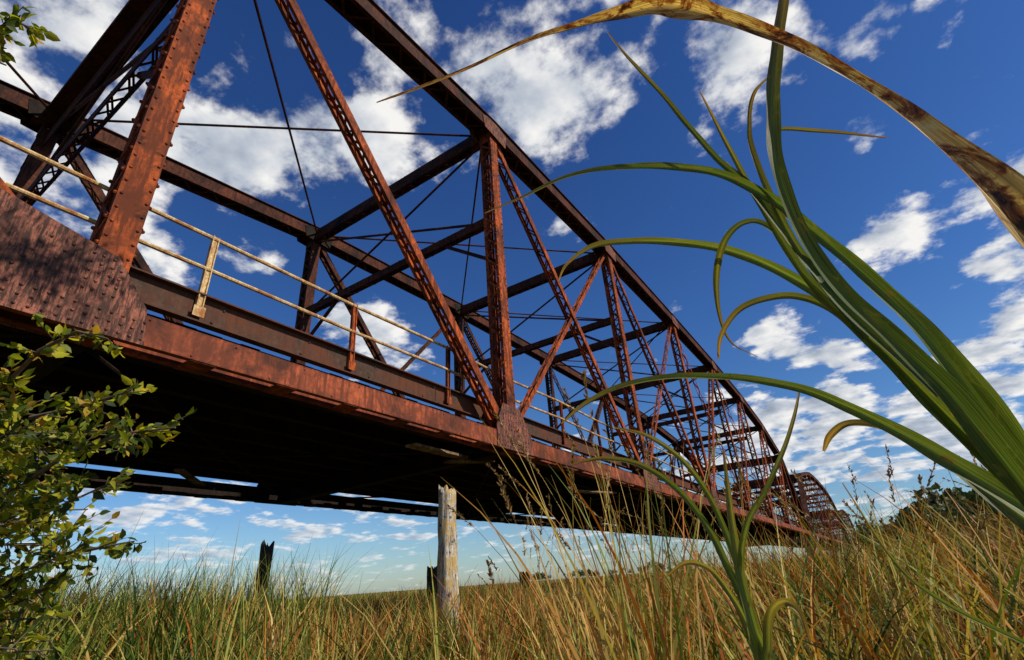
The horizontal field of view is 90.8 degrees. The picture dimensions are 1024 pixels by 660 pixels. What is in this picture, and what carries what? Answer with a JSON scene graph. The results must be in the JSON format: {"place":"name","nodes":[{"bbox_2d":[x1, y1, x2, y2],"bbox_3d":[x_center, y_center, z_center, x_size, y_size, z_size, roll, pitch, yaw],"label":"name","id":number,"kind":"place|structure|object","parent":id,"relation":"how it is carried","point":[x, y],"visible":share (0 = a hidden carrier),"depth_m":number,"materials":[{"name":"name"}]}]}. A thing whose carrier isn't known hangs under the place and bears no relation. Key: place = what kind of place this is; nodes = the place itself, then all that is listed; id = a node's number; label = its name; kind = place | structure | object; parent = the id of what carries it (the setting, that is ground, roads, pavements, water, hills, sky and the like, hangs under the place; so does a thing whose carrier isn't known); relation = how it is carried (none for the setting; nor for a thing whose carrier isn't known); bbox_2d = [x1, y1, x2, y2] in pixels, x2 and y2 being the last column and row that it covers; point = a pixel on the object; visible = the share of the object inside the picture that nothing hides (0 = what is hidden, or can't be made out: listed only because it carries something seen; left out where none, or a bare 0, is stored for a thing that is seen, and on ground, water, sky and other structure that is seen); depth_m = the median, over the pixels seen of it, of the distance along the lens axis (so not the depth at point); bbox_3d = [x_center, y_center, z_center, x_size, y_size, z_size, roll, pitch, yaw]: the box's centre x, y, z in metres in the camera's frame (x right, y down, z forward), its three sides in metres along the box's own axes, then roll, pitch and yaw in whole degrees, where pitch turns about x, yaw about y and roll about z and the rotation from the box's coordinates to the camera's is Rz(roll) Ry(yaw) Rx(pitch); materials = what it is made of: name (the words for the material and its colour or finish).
{"place":"outdoors","nodes":[
{"label":"outdoors","id":0,"kind":"place"},
{"bbox_2d":[0,136,796,518],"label":"railing pipes","id":1,"kind":"object","parent":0,"point":[198,310],"visible":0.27,"depth_m":5.69,"materials":[{"name":"beige metal"}]},
{"bbox_2d":[275,574,625,625],"bbox_3d":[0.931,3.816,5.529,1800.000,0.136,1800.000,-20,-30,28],"label":"ground","id":2,"kind":"structure","parent":0,"point":[426,589],"depth_m":616.23,"materials":[{"name":"green plant"}]},
{"bbox_2d":[0,4,196,659],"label":"leafy sapling","id":3,"kind":"object","parent":2,"relation":"on","point":[21,448],"visible":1,"depth_m":1.92,"materials":[{"name":"green plant"}]},
{"bbox_2d":[250,540,274,630],"bbox_3d":[-3.319,3.810,6.518,0.202,2.048,0.215,7,-28,-21],"label":"wooden fence post","id":4,"kind":"object","parent":2,"relation":"on","point":[267,551],"visible":0.4,"depth_m":6.76,"materials":[{"name":"brown wood"}]},
{"bbox_2d":[426,566,437,612],"bbox_3d":[-1.846,6.430,11.682,0.324,1.786,0.323,-20,-30,28],"label":"wooden fence post","id":5,"kind":"object","parent":2,"relation":"on","point":[429,579],"visible":0.27,"depth_m":11.83,"materials":[{"name":"brown wood"}]},
{"bbox_2d":[437,485,459,642],"bbox_3d":[-0.826,3.313,6.484,0.285,2.579,0.293,-20,-30,28],"label":"wooden fence post","id":6,"kind":"object","parent":2,"relation":"on","point":[447,565],"visible":0.72,"depth_m":6.59,"materials":[{"name":"grey wood"}]},
{"bbox_2d":[0,364,1023,659],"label":"grass","id":7,"kind":"structure","parent":2,"relation":"on","point":[862,602],"depth_m":3.70,"materials":[{"name":"green plant"}]},
{"bbox_2d":[519,571,530,595],"bbox_3d":[0.522,10.312,19.679,0.448,1.682,0.444,-20,-30,28],"label":"wooden fence post","id":8,"kind":"object","parent":2,"relation":"on","point":[525,577],"visible":0.17,"depth_m":19.81,"materials":[{"name":"brown wood"}]},
{"bbox_2d":[377,0,1023,530],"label":"reed plant","id":9,"kind":"object","parent":2,"relation":"on","point":[957,396],"visible":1,"depth_m":0.60,"materials":[{"name":"green plant"}]},
{"bbox_2d":[530,482,1020,579],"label":"distant trees","id":10,"kind":"object","parent":2,"relation":"on","point":[934,505],"visible":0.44,"depth_m":171.71,"materials":[{"name":"green plant"}]},
{"bbox_2d":[571,392,1023,659],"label":"reed plant","id":11,"kind":"object","parent":2,"relation":"on","point":[760,645],"visible":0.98,"depth_m":0.92,"materials":[{"name":"green plant"}]},
{"bbox_2d":[746,535,851,555],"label":"pier","id":12,"kind":"structure","parent":2,"relation":"on","point":[785,540],"depth_m":46.88,"materials":[{"name":"concrete"}]},
{"bbox_2d":[20,466,724,541],"bbox_3d":[2.485,8.967,23.263,0.320,0.297,68.900,-20,-30,28],"label":"bottom chord","id":13,"kind":"object","parent":12,"relation":"on","point":[150,484],"visible":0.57,"depth_m":11.50,"materials":[{"name":"brown metal"}]},
{"bbox_2d":[0,79,707,530],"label":"truss chord","id":14,"kind":"object","parent":13,"relation":"on","point":[14,101],"visible":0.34,"depth_m":14.57,"materials":[{"name":"brown metal"}]},
{"bbox_2d":[11,125,700,530],"bbox_3d":[2.275,5.382,25.147,0.320,8.010,55.792,-20,-30,28],"label":"truss web","id":15,"kind":"object","parent":14,"relation":"attached to","point":[29,171],"visible":0.21,"depth_m":14.84},
{"bbox_2d":[20,98,718,538],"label":"gusset plates","id":16,"kind":"object","parent":14,"relation":"attached to","point":[36,108],"visible":0.34,"depth_m":12.08,"materials":[{"name":"brown metal"}]},
{"bbox_2d":[0,313,805,540],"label":"deck","id":17,"kind":"structure","parent":12,"relation":"on","point":[300,450],"depth_m":8.88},
{"bbox_2d":[174,443,616,494],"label":"loose planks","id":18,"kind":"object","parent":17,"relation":"on","point":[187,475],"visible":0.96,"depth_m":8.91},
{"bbox_2d":[128,265,804,528],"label":"fascia beam","id":19,"kind":"structure","parent":17,"relation":"on","point":[165,297],"depth_m":6.45,"materials":[{"name":"brown metal"}]},
{"bbox_2d":[347,303,802,526],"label":"railing posts","id":20,"kind":"object","parent":19,"relation":"on","point":[351,364],"visible":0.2,"depth_m":8.61,"materials":[{"name":"brown metal"}]},
{"bbox_2d":[0,306,811,534],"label":"bottom chord","id":21,"kind":"object","parent":12,"relation":"on","point":[178,347],"visible":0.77,"depth_m":5.88,"materials":[{"name":"brown metal"}]},
{"bbox_2d":[324,0,811,533],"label":"truss chord","id":22,"kind":"object","parent":21,"relation":"on","point":[384,32],"visible":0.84,"depth_m":12.88,"materials":[{"name":"brown metal"}]},
{"bbox_2d":[5,0,791,501],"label":"cross bracing","id":23,"kind":"object","parent":22,"relation":"attached to","point":[131,28],"visible":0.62,"depth_m":12.26,"materials":[{"name":"brown metal"}]},
{"bbox_2d":[0,0,800,527],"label":"truss web","id":24,"kind":"object","parent":22,"relation":"attached to","point":[124,210],"visible":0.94,"depth_m":8.78},
{"bbox_2d":[0,114,803,531],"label":"gusset plates","id":25,"kind":"object","parent":22,"relation":"attached to","point":[52,268],"visible":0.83,"depth_m":4.14,"materials":[{"name":"brown metal"}]},
{"bbox_2d":[748,536,846,547],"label":"deck","id":26,"kind":"structure","parent":12,"relation":"on","point":[819,542],"depth_m":69.35,"materials":[{"name":"brown metal"}]},
{"bbox_2d":[812,532,849,544],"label":"bottom chord","id":27,"kind":"object","parent":12,"relation":"on","point":[817,534],"visible":0.42,"depth_m":59.89,"materials":[{"name":"brown metal"}]},
{"bbox_2d":[796,472,849,543],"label":"truss chord","id":28,"kind":"object","parent":27,"relation":"on","point":[803,497],"visible":0.64,"depth_m":53.65,"materials":[{"name":"brown metal"}]},
{"bbox_2d":[800,472,843,542],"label":"gusset plates","id":29,"kind":"object","parent":28,"relation":"attached to","point":[832,501],"visible":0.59,"depth_m":63.77,"materials":[{"name":"brown metal"}]},
{"bbox_2d":[803,475,846,542],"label":"truss web","id":30,"kind":"object","parent":28,"relation":"attached to","point":[823,506],"visible":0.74,"depth_m":68.65},
{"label":"far bottom chord","id":31,"kind":"object","parent":12,"relation":"on","visible":0},
{"bbox_2d":[732,480,801,521],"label":"truss chord","id":32,"kind":"object","parent":31,"relation":"on","point":[733,493],"visible":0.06,"depth_m":76.20,"materials":[{"name":"brown metal"}]},
{"bbox_2d":[739,474,842,531],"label":"cross bracing","id":33,"kind":"object","parent":32,"relation":"attached to","point":[794,479],"visible":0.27,"depth_m":66.47,"materials":[{"name":"brown metal"}]},
{"bbox_2d":[0,0,1023,610],"label":"sky","id":34,"kind":"structure","parent":0,"point":[572,101],"materials":[{"name":"blue"}]},
{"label":"near bottom chord","id":35,"kind":"object","parent":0,"visible":0},
{"bbox_2d":[839,509,859,542],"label":"truss chord","id":36,"kind":"object","parent":35,"relation":"on","point":[840,515],"visible":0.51,"depth_m":112.16,"materials":[{"name":"brown metal"}]},
{"bbox_2d":[810,510,856,539],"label":"cross bracing","id":37,"kind":"object","parent":36,"relation":"attached to","point":[832,524],"visible":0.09,"depth_m":115.78,"materials":[{"name":"brown metal"}]},
{"bbox_2d":[842,512,859,544],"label":"truss web","id":38,"kind":"object","parent":36,"relation":"attached to","point":[848,520],"visible":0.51,"depth_m":128.42}
]}

